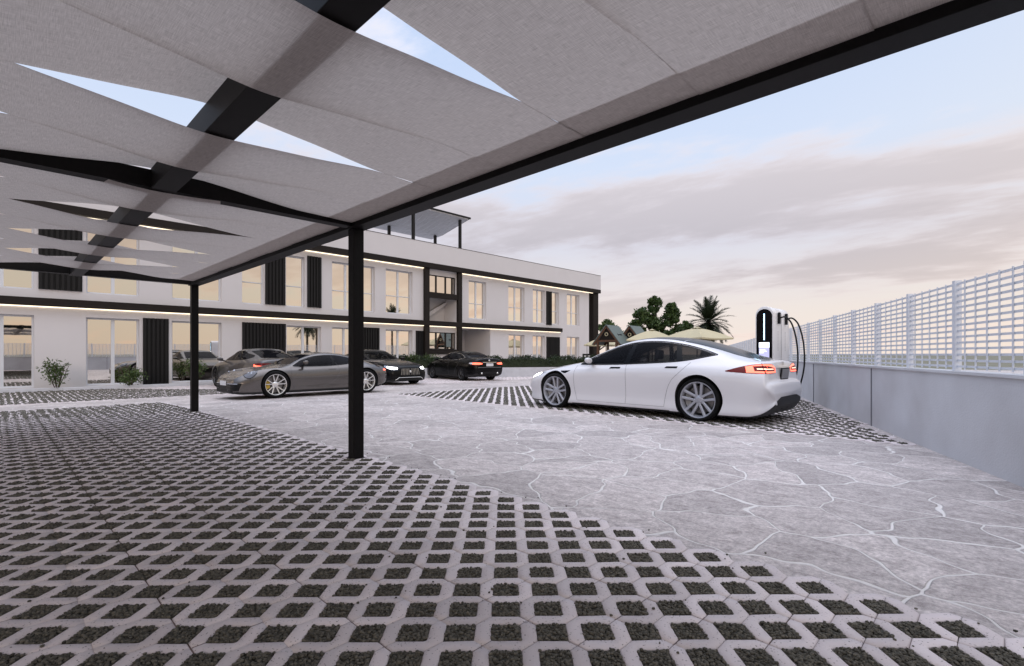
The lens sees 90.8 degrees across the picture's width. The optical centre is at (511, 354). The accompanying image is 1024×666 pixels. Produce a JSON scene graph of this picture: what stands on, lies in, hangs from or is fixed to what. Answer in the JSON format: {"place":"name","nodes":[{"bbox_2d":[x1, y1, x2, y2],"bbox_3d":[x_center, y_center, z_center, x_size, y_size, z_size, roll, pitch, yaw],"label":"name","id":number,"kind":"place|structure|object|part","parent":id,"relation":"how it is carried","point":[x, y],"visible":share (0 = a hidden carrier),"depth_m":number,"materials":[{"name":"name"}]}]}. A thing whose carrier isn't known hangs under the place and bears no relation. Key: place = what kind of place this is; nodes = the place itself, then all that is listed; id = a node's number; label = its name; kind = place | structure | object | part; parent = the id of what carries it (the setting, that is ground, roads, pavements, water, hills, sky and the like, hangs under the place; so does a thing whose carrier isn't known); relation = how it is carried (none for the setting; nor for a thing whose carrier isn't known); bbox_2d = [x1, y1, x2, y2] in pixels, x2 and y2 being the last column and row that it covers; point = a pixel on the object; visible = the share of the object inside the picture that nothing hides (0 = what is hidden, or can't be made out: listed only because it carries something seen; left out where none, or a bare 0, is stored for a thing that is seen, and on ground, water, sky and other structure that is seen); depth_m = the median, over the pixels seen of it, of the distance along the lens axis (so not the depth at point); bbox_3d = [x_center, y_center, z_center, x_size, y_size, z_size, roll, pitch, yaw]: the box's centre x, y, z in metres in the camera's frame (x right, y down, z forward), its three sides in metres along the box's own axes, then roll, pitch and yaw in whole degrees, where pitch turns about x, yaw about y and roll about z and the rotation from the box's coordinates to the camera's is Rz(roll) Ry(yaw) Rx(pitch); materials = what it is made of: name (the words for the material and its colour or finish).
{"place":"outdoors","nodes":[
{"label":"outdoors","id":0,"kind":"place"},
{"bbox_2d":[0,377,532,405],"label":"paved parking","id":1,"kind":"structure","parent":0,"point":[445,380],"depth_m":17.87,"materials":[{"name":"concrete"}]},
{"bbox_2d":[212,348,291,386],"bbox_3d":[-9.035,0.480,17.927,5.074,1.390,2.180,0,0,44],"label":"parked car","id":2,"kind":"object","parent":1,"relation":"on","point":[252,357],"visible":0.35,"depth_m":16.95,"materials":[{"name":"grey metal"}]},
{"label":"side window","id":3,"kind":"part","parent":2,"relation":"part of","materials":[{"name":"black glass"}]},
{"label":"rear window","id":4,"kind":"part","parent":2,"relation":"part of","materials":[{"name":"black glass"}]},
{"bbox_2d":[346,349,424,384],"bbox_3d":[-5.662,0.480,20.965,5.060,1.400,2.180,0,0,44],"label":"parked car","id":5,"kind":"object","parent":1,"relation":"on","point":[398,369],"visible":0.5,"depth_m":19.43,"materials":[{"name":"black metal"}]},
{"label":"side window","id":6,"kind":"part","parent":5,"relation":"part of","materials":[{"name":"black glass"}]},
{"bbox_2d":[427,351,501,380],"bbox_3d":[-2.379,0.506,24.038,2.049,1.349,4.582,0,0,-38],"label":"parked car","id":7,"kind":"object","parent":1,"relation":"on","point":[462,365],"visible":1,"depth_m":22.68,"materials":[{"name":"black metal"}]},
{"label":"side window","id":8,"kind":"part","parent":7,"relation":"part of","materials":[{"name":"black glass"}]},
{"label":"rear window","id":9,"kind":"part","parent":7,"relation":"part of","materials":[{"name":"black glass"}]},
{"bbox_2d":[0,377,1023,665],"bbox_3d":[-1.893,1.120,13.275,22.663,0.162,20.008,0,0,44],"label":"gravel","id":10,"kind":"structure","parent":1,"relation":"on","point":[804,656],"depth_m":2.61,"materials":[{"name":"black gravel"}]},
{"bbox_2d":[0,403,1023,665],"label":"paved parking","id":11,"kind":"structure","parent":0,"point":[434,647],"depth_m":2.39,"materials":[{"name":"concrete"}]},
{"bbox_2d":[0,0,1023,459],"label":"pergola","id":12,"kind":"object","parent":11,"relation":"on","point":[230,110],"visible":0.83,"depth_m":3.42,"materials":[{"name":"black metal"}]},
{"bbox_2d":[0,256,202,280],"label":"shade sail","id":13,"kind":"object","parent":12,"relation":"attached to","point":[153,274],"visible":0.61,"depth_m":8.42,"materials":[{"name":"fabric"}]},
{"bbox_2d":[0,248,216,276],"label":"shade sail","id":14,"kind":"object","parent":12,"relation":"attached to","point":[64,262],"visible":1,"depth_m":7.38,"materials":[{"name":"fabric"}]},
{"bbox_2d":[0,239,229,271],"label":"shade sail","id":15,"kind":"object","parent":12,"relation":"attached to","point":[6,243],"visible":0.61,"depth_m":7.41,"materials":[{"name":"fabric"}]},
{"bbox_2d":[0,228,248,266],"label":"shade sail","id":16,"kind":"object","parent":12,"relation":"attached to","point":[34,239],"visible":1,"depth_m":6.34,"materials":[{"name":"fabric"}]},
{"bbox_2d":[0,214,267,259],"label":"shade sail","id":17,"kind":"object","parent":12,"relation":"attached to","point":[8,221],"visible":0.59,"depth_m":6.37,"materials":[{"name":"fabric"}]},
{"bbox_2d":[0,198,289,252],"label":"shade sail","id":18,"kind":"object","parent":12,"relation":"attached to","point":[20,209],"visible":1,"depth_m":5.27,"materials":[{"name":"fabric"}]},
{"bbox_2d":[0,177,316,244],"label":"shade sail","id":19,"kind":"object","parent":12,"relation":"attached to","point":[13,189],"visible":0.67,"depth_m":5.25,"materials":[{"name":"fabric"}]},
{"bbox_2d":[0,162,338,234],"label":"shade sail","id":20,"kind":"object","parent":12,"relation":"attached to","point":[111,192],"visible":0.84,"depth_m":4.22,"materials":[{"name":"fabric"}]},
{"bbox_2d":[0,113,389,222],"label":"shade sail","id":21,"kind":"object","parent":12,"relation":"attached to","point":[20,134],"visible":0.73,"depth_m":3.82,"materials":[{"name":"fabric"}]},
{"bbox_2d":[0,60,436,207],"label":"shade sail","id":22,"kind":"object","parent":12,"relation":"attached to","point":[26,93],"visible":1,"depth_m":3.10,"materials":[{"name":"fabric"}]},
{"bbox_2d":[0,0,499,190],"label":"shade sail","id":23,"kind":"object","parent":12,"relation":"attached to","point":[57,36],"visible":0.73,"depth_m":2.60,"materials":[{"name":"fabric"}]},
{"bbox_2d":[59,0,584,167],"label":"shade sail","id":24,"kind":"object","parent":12,"relation":"attached to","point":[294,51],"visible":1,"depth_m":2.30,"materials":[{"name":"fabric"}]},
{"bbox_2d":[384,0,697,135],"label":"shade sail","id":25,"kind":"object","parent":12,"relation":"attached to","point":[583,67],"visible":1,"depth_m":2.32,"materials":[{"name":"fabric"}]},
{"bbox_2d":[584,0,873,94],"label":"shade sail","id":26,"kind":"object","parent":12,"relation":"attached to","point":[699,47],"visible":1,"depth_m":2.09,"materials":[{"name":"fabric"}]},
{"bbox_2d":[862,0,951,28],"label":"shade sail","id":27,"kind":"object","parent":12,"relation":"attached to","point":[882,12],"visible":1,"depth_m":1.96,"materials":[{"name":"fabric"}]},
{"bbox_2d":[0,369,1023,645],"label":"road","id":28,"kind":"structure","parent":0,"point":[922,529],"depth_m":4.26,"materials":[{"name":"grey stone"},{"name":"light mortar joints"}]},
{"bbox_2d":[0,382,213,392],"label":"planting bed","id":29,"kind":"object","parent":28,"relation":"on","point":[97,387],"visible":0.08,"depth_m":17.01,"materials":[{"name":"stone"}]},
{"bbox_2d":[36,357,70,388],"bbox_3d":[-14.688,0.647,16.295,0.676,1.175,0.892,0,0,14],"label":"shrub","id":30,"kind":"object","parent":29,"relation":"on","point":[55,372],"visible":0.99,"depth_m":16.20,"materials":[{"name":"green plant"}]},
{"bbox_2d":[117,365,148,384],"bbox_3d":[-13.341,0.793,17.731,0.948,0.884,0.892,0,0,44],"label":"shrub","id":31,"kind":"object","parent":29,"relation":"on","point":[134,374],"visible":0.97,"depth_m":17.59,"materials":[{"name":"green plant"}]},
{"bbox_2d":[183,358,208,379],"bbox_3d":[-12.026,0.683,19.084,0.812,1.105,1.148,0,0,-1],"label":"shrub","id":32,"kind":"object","parent":29,"relation":"on","point":[201,367],"visible":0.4,"depth_m":19.09,"materials":[{"name":"green plant"}]},
{"bbox_2d":[216,352,386,397],"bbox_3d":[-5.795,0.519,14.251,2.042,1.181,4.280,0,0,44],"label":"parked car","id":33,"kind":"object","parent":28,"relation":"on","point":[315,371],"visible":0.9,"depth_m":13.40,"materials":[{"name":"grey metal"}]},
{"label":"side window","id":34,"kind":"part","parent":33,"relation":"part of","materials":[{"name":"black glass"}]},
{"bbox_2d":[424,366,560,377],"bbox_3d":[1.062,0.938,27.140,13.783,0.565,0.900,0,0,-17],"label":"planter","id":35,"kind":"object","parent":28,"relation":"on","point":[520,371],"visible":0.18,"depth_m":26.45,"materials":[{"name":"concrete"}]},
{"bbox_2d":[405,352,419,361],"bbox_3d":[-4.978,0.273,25.227,0.697,0.887,1.013,0,0,-24],"label":"shrub","id":36,"kind":"object","parent":35,"relation":"on","point":[410,355],"visible":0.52,"depth_m":24.99,"materials":[{"name":"green plant"}]},
{"bbox_2d":[422,352,439,359],"bbox_3d":[-4.115,0.299,25.626,0.944,0.834,0.669,0,0,-22],"label":"shrub","id":37,"kind":"object","parent":35,"relation":"on","point":[428,356],"visible":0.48,"depth_m":25.54,"materials":[{"name":"green plant"}]},
{"bbox_2d":[401,354,595,367],"bbox_3d":[1.061,0.321,27.145,13.757,0.775,1.006,0,0,-17],"label":"hedge","id":38,"kind":"object","parent":35,"relation":"on","point":[528,361],"visible":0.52,"depth_m":26.80,"materials":[{"name":"green plant"}]},
{"bbox_2d":[584,340,619,350],"bbox_3d":[6.150,-0.020,33.000,2.100,2.400,2.100,0,0,39],"label":"parasol","id":39,"kind":"object","parent":28,"relation":"on","point":[611,344],"visible":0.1,"depth_m":32.58,"materials":[{"name":"beige fabric"}]},
{"bbox_2d":[592,325,628,354],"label":"play house","id":40,"kind":"structure","parent":28,"relation":"on","point":[610,333],"depth_m":27.62,"materials":[{"name":"brown wood"}]},
{"bbox_2d":[618,325,644,344],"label":"play house","id":41,"kind":"structure","parent":28,"relation":"on","point":[629,331],"depth_m":28.17,"materials":[{"name":"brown wood"}]},
{"bbox_2d":[626,329,667,341],"bbox_3d":[7.500,-0.095,27.000,2.291,2.550,2.291,0,0,24],"label":"parasol","id":42,"kind":"object","parent":28,"relation":"on","point":[651,333],"visible":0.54,"depth_m":26.42,"materials":[{"name":"beige fabric"}]},
{"bbox_2d":[668,327,733,340],"bbox_3d":[9.350,-0.115,25.500,2.425,2.590,2.425,0,0,-32],"label":"parasol","id":43,"kind":"object","parent":28,"relation":"on","point":[701,334],"visible":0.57,"depth_m":24.98,"materials":[{"name":"beige fabric"}]},
{"bbox_2d":[0,7,1023,353],"label":"sky","id":44,"kind":"structure","parent":0,"point":[894,176],"materials":[{"name":"white"}]},
{"bbox_2d":[396,385,915,445],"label":"paved parking","id":45,"kind":"structure","parent":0,"point":[645,417],"depth_m":8.55,"materials":[{"name":"concrete"}]},
{"bbox_2d":[531,337,801,420],"bbox_3d":[2.633,0.378,9.740,4.952,1.404,2.183,0,0,44],"label":"parked car","id":46,"kind":"object","parent":45,"relation":"on","point":[697,379],"visible":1,"depth_m":8.45,"materials":[{"name":"white metal"}]},
{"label":"side window","id":47,"kind":"part","parent":46,"relation":"part of","materials":[{"name":"black glass"}]},
{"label":"rear window","id":48,"kind":"part","parent":46,"relation":"part of","materials":[{"name":"black glass"}]},
{"bbox_2d":[756,306,804,382],"bbox_3d":[5.558,0.040,10.504,0.883,2.080,1.742,0,0,44],"label":"charging post","id":49,"kind":"object","parent":45,"relation":"on","point":[772,332],"visible":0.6,"depth_m":10.54,"materials":[{"name":"white plastic"},{"name":"black plastic"}]},
{"bbox_2d":[793,355,1022,370],"bbox_3d":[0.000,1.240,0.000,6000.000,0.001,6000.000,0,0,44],"label":"ground","id":50,"kind":"structure","parent":0,"point":[1016,365],"depth_m":103.19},
{"bbox_2d":[0,176,600,389],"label":"apartment building","id":51,"kind":"structure","parent":50,"relation":"on","point":[424,297],"depth_m":22.11,"materials":[{"name":"white paint"}]},
{"bbox_2d":[0,228,33,288],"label":"window","id":52,"kind":"structure","parent":51,"relation":"in","point":[8,278],"depth_m":16.35,"materials":[{"name":"grey glass"}]},
{"bbox_2d":[0,314,33,387],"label":"window","id":53,"kind":"structure","parent":51,"relation":"in","point":[16,331],"depth_m":16.32,"materials":[{"name":"grey"}]},
{"bbox_2d":[86,232,137,295],"bbox_3d":[-14.293,-3.255,18.070,0.100,2.266,1.496,0,0,44],"label":"window","id":54,"kind":"structure","parent":51,"relation":"in","point":[97,285],"depth_m":18.15,"materials":[{"name":"grey glass"}]},
{"bbox_2d":[86,318,137,384],"bbox_3d":[-14.299,-0.100,18.075,0.085,2.356,1.496,0,0,44],"label":"window","id":55,"kind":"structure","parent":51,"relation":"in","point":[111,344],"depth_m":18.01,"materials":[{"name":"grey"}]},
{"bbox_2d":[172,247,219,301],"bbox_3d":[-12.474,-3.255,19.934,0.100,2.266,1.706,0,0,44],"label":"window","id":56,"kind":"structure","parent":51,"relation":"in","point":[210,291],"depth_m":20.05,"materials":[{"name":"grey glass"}]},
{"bbox_2d":[172,321,219,382],"bbox_3d":[-12.479,-0.100,19.940,0.085,2.356,1.706,0,0,44],"label":"window","id":57,"kind":"structure","parent":51,"relation":"in","point":[209,333],"depth_m":19.78,"materials":[{"name":"grey"}]},
{"bbox_2d":[242,265,262,304],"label":"window","id":58,"kind":"structure","parent":51,"relation":"in","point":[252,279],"depth_m":21.45,"materials":[{"name":"grey glass"}]},
{"bbox_2d":[286,256,302,306],"bbox_3d":[-9.802,-3.255,22.672,0.100,2.266,0.836,0,0,44],"label":"window","id":59,"kind":"structure","parent":51,"relation":"in","point":[294,265],"depth_m":22.70,"materials":[{"name":"grey glass"}]},
{"bbox_2d":[287,326,318,355],"bbox_3d":[-9.532,-0.100,22.960,0.085,2.356,1.566,0,0,44],"label":"window","id":60,"kind":"structure","parent":51,"relation":"in","point":[300,339],"depth_m":22.92,"materials":[{"name":"grey"}]},
{"bbox_2d":[332,327,347,354],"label":"window","id":61,"kind":"structure","parent":51,"relation":"in","point":[339,335],"depth_m":24.27,"materials":[{"name":"grey"}]},
{"bbox_2d":[332,262,372,311],"bbox_3d":[-7.819,-3.255,24.705,0.100,2.266,2.256,0,0,44],"label":"window","id":62,"kind":"structure","parent":51,"relation":"in","point":[339,270],"depth_m":24.39,"materials":[{"name":"grey glass"}]},
{"bbox_2d":[386,269,410,314],"bbox_3d":[-6.028,-3.255,26.540,0.100,2.266,1.626,0,0,44],"label":"window","id":63,"kind":"structure","parent":51,"relation":"in","point":[398,283],"depth_m":26.55,"materials":[{"name":"grey"}]},
{"bbox_2d":[386,330,410,358],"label":"window","id":64,"kind":"structure","parent":51,"relation":"in","point":[398,342],"depth_m":26.55,"materials":[{"name":"grey"}]},
{"bbox_2d":[374,208,470,247],"bbox_3d":[-6.617,-6.675,28.743,3.680,3.110,8.100,0,0,44],"label":"roof canopy","id":65,"kind":"object","parent":51,"relation":"on","point":[433,223],"visible":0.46,"depth_m":29.96,"materials":[{"name":"black"}]},
{"bbox_2d":[430,332,454,348],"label":"window","id":66,"kind":"structure","parent":51,"relation":"in","point":[438,340],"depth_m":28.63,"materials":[{"name":"black"}]},
{"bbox_2d":[430,275,454,294],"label":"window","id":67,"kind":"structure","parent":51,"relation":"in","point":[438,284],"depth_m":28.63,"materials":[{"name":"beige glass"}]},
{"bbox_2d":[469,281,483,319],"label":"window","id":68,"kind":"structure","parent":51,"relation":"in","point":[476,289],"depth_m":30.52,"materials":[{"name":"grey"}]},
{"bbox_2d":[508,286,522,321],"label":"window","id":69,"kind":"structure","parent":51,"relation":"in","point":[515,294],"depth_m":32.96,"materials":[{"name":"grey"}]},
{"bbox_2d":[509,335,522,358],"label":"window","id":70,"kind":"structure","parent":51,"relation":"in","point":[515,341],"depth_m":32.96,"materials":[{"name":"grey"}]},
{"bbox_2d":[533,290,542,322],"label":"window","id":71,"kind":"structure","parent":51,"relation":"in","point":[537,294],"depth_m":34.45,"materials":[{"name":"grey"}]},
{"bbox_2d":[533,336,542,357],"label":"window","id":72,"kind":"structure","parent":51,"relation":"in","point":[537,340],"depth_m":34.45,"materials":[{"name":"grey"}]},
{"bbox_2d":[552,292,556,323],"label":"window","id":73,"kind":"structure","parent":51,"relation":"in","point":[554,295],"depth_m":35.81,"materials":[{"name":"grey"}]},
{"bbox_2d":[567,294,577,325],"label":"window","id":74,"kind":"structure","parent":51,"relation":"in","point":[572,300],"depth_m":37.30,"materials":[{"name":"grey"}]},
{"bbox_2d":[567,337,577,357],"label":"window","id":75,"kind":"structure","parent":51,"relation":"in","point":[572,342],"depth_m":37.30,"materials":[{"name":"grey"}]},
{"bbox_2d":[598,319,616,353],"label":"broadleaf tree","id":76,"kind":"object","parent":50,"relation":"on","point":[605,322],"visible":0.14,"depth_m":45.62,"materials":[{"name":"green plant"}]},
{"bbox_2d":[627,295,693,335],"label":"broadleaf tree","id":77,"kind":"object","parent":50,"relation":"on","point":[670,316],"visible":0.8,"depth_m":41.63,"materials":[{"name":"green plant"}]},
{"bbox_2d":[687,295,733,342],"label":"palm tree","id":78,"kind":"object","parent":50,"relation":"on","point":[708,313],"visible":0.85,"depth_m":41.48,"materials":[{"name":"green plant"}]},
{"bbox_2d":[789,360,1023,487],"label":"boundary wall","id":79,"kind":"structure","parent":50,"relation":"on","point":[974,419],"depth_m":5.51,"materials":[{"name":"grey concrete"}]},
{"bbox_2d":[728,261,1023,374],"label":"boundary fence","id":80,"kind":"object","parent":79,"relation":"on","point":[957,348],"visible":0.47,"depth_m":6.04,"materials":[{"name":"white metal"}]}
]}

